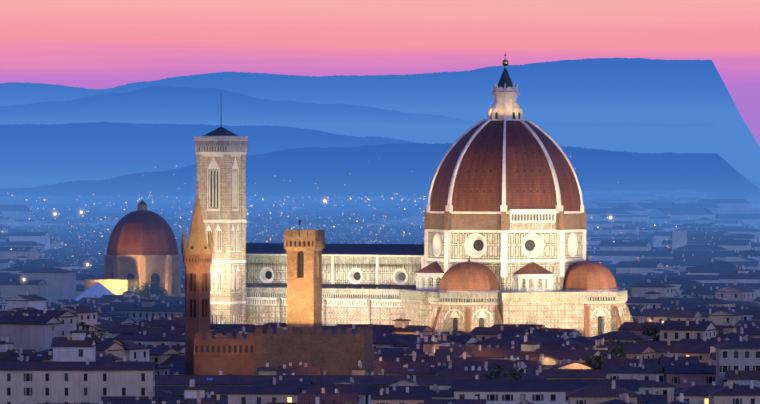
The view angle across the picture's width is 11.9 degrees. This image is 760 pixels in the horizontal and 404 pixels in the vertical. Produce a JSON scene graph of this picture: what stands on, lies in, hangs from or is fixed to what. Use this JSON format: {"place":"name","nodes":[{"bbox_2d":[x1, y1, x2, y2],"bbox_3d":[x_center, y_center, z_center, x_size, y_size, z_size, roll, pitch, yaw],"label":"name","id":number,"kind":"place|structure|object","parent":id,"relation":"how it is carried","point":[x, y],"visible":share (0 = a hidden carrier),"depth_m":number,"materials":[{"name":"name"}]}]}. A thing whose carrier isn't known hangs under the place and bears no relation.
{"place":"outdoors","nodes":[
{"label":"outdoors","id":0,"kind":"place"},
{"bbox_2d":[181,180,213,374],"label":"badia tower","id":1,"kind":"structure","parent":0,"point":[197,251],"depth_m":1003.44,"materials":[{"name":"stone"}]},
{"bbox_2d":[284,220,324,333],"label":"tower","id":2,"kind":"structure","parent":0,"point":[304,248],"depth_m":983.53,"materials":[{"name":"stone"}]},
{"bbox_2d":[0,58,759,167],"bbox_3d":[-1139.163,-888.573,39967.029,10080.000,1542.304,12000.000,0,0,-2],"label":"hill","id":3,"kind":"structure","parent":0,"point":[635,90],"depth_m":40569.30,"materials":[{"name":"blue"}]},
{"bbox_2d":[0,143,759,203],"bbox_3d":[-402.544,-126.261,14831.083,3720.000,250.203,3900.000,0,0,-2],"label":"hill","id":4,"kind":"structure","parent":0,"point":[393,169],"depth_m":14442.15,"materials":[{"name":"blue"}]},
{"bbox_2d":[0,85,759,182],"bbox_3d":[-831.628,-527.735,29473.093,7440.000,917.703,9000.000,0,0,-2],"label":"hill","id":5,"kind":"structure","parent":0,"point":[159,104],"depth_m":29917.40,"materials":[{"name":"blue"}]},
{"bbox_2d":[0,122,759,188],"bbox_3d":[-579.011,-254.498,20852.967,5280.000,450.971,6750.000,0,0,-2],"label":"hill","id":6,"kind":"structure","parent":0,"point":[34,155],"depth_m":20617.64,"materials":[{"name":"blue"}]},
{"bbox_2d":[0,0,759,145],"label":"sky","id":7,"kind":"structure","parent":0,"point":[89,44],"materials":[{"name":"pink"}]},
{"bbox_2d":[751,204,759,207],"bbox_3d":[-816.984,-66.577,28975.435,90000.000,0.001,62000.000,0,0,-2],"label":"ground","id":8,"kind":"structure","parent":0,"point":[755,205],"depth_m":11787.81,"materials":[{"name":"blue"}]},
{"bbox_2d":[75,200,180,300],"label":"domed chapel","id":9,"kind":"structure","parent":8,"relation":"on","point":[142,246],"depth_m":1572.97,"materials":[{"name":"stone"}]},
{"bbox_2d":[194,123,247,323],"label":"campanile","id":10,"kind":"structure","parent":8,"relation":"on","point":[221,152],"depth_m":1295.52,"materials":[{"name":"stone"}]},
{"bbox_2d":[194,324,372,374],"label":"fortress building","id":11,"kind":"structure","parent":8,"relation":"on","point":[338,351],"depth_m":978.61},
{"bbox_2d":[0,281,670,403],"bbox_3d":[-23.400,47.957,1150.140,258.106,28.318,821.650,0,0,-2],"label":"trees","id":12,"kind":"object","parent":8,"relation":"on","point":[592,361],"visible":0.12,"depth_m":997.32,"materials":[{"name":"green plant"}]},
{"bbox_2d":[0,279,759,403],"bbox_3d":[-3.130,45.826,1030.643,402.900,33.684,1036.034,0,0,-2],"label":"city buildings","id":13,"kind":"structure","parent":8,"relation":"on","point":[705,349],"depth_m":958.17,"materials":[{"name":"paint"}]},
{"bbox_2d":[0,214,759,302],"bbox_3d":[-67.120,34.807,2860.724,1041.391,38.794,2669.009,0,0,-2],"label":"city","id":14,"kind":"object","parent":8,"relation":"on","point":[49,265],"visible":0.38,"depth_m":2277.59,"materials":[{"name":"paint"}]},
{"bbox_2d":[0,189,759,228],"bbox_3d":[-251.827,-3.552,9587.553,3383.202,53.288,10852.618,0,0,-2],"label":"plain suburbs","id":15,"kind":"object","parent":8,"relation":"on","point":[684,204],"visible":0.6,"depth_m":5699.37,"materials":[{"name":"blue"}]},
{"bbox_2d":[2,156,694,280],"bbox_3d":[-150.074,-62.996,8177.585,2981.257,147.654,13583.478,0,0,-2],"label":"distant lamps","id":16,"kind":"object","parent":15,"relation":"on","point":[270,212],"visible":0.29,"depth_m":3771.89,"materials":[{"name":"yellow"}]},
{"bbox_2d":[246,52,632,337],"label":"cathedral","id":17,"kind":"structure","parent":8,"relation":"on","point":[504,227],"depth_m":1268.64,"materials":[{"name":"stone"}]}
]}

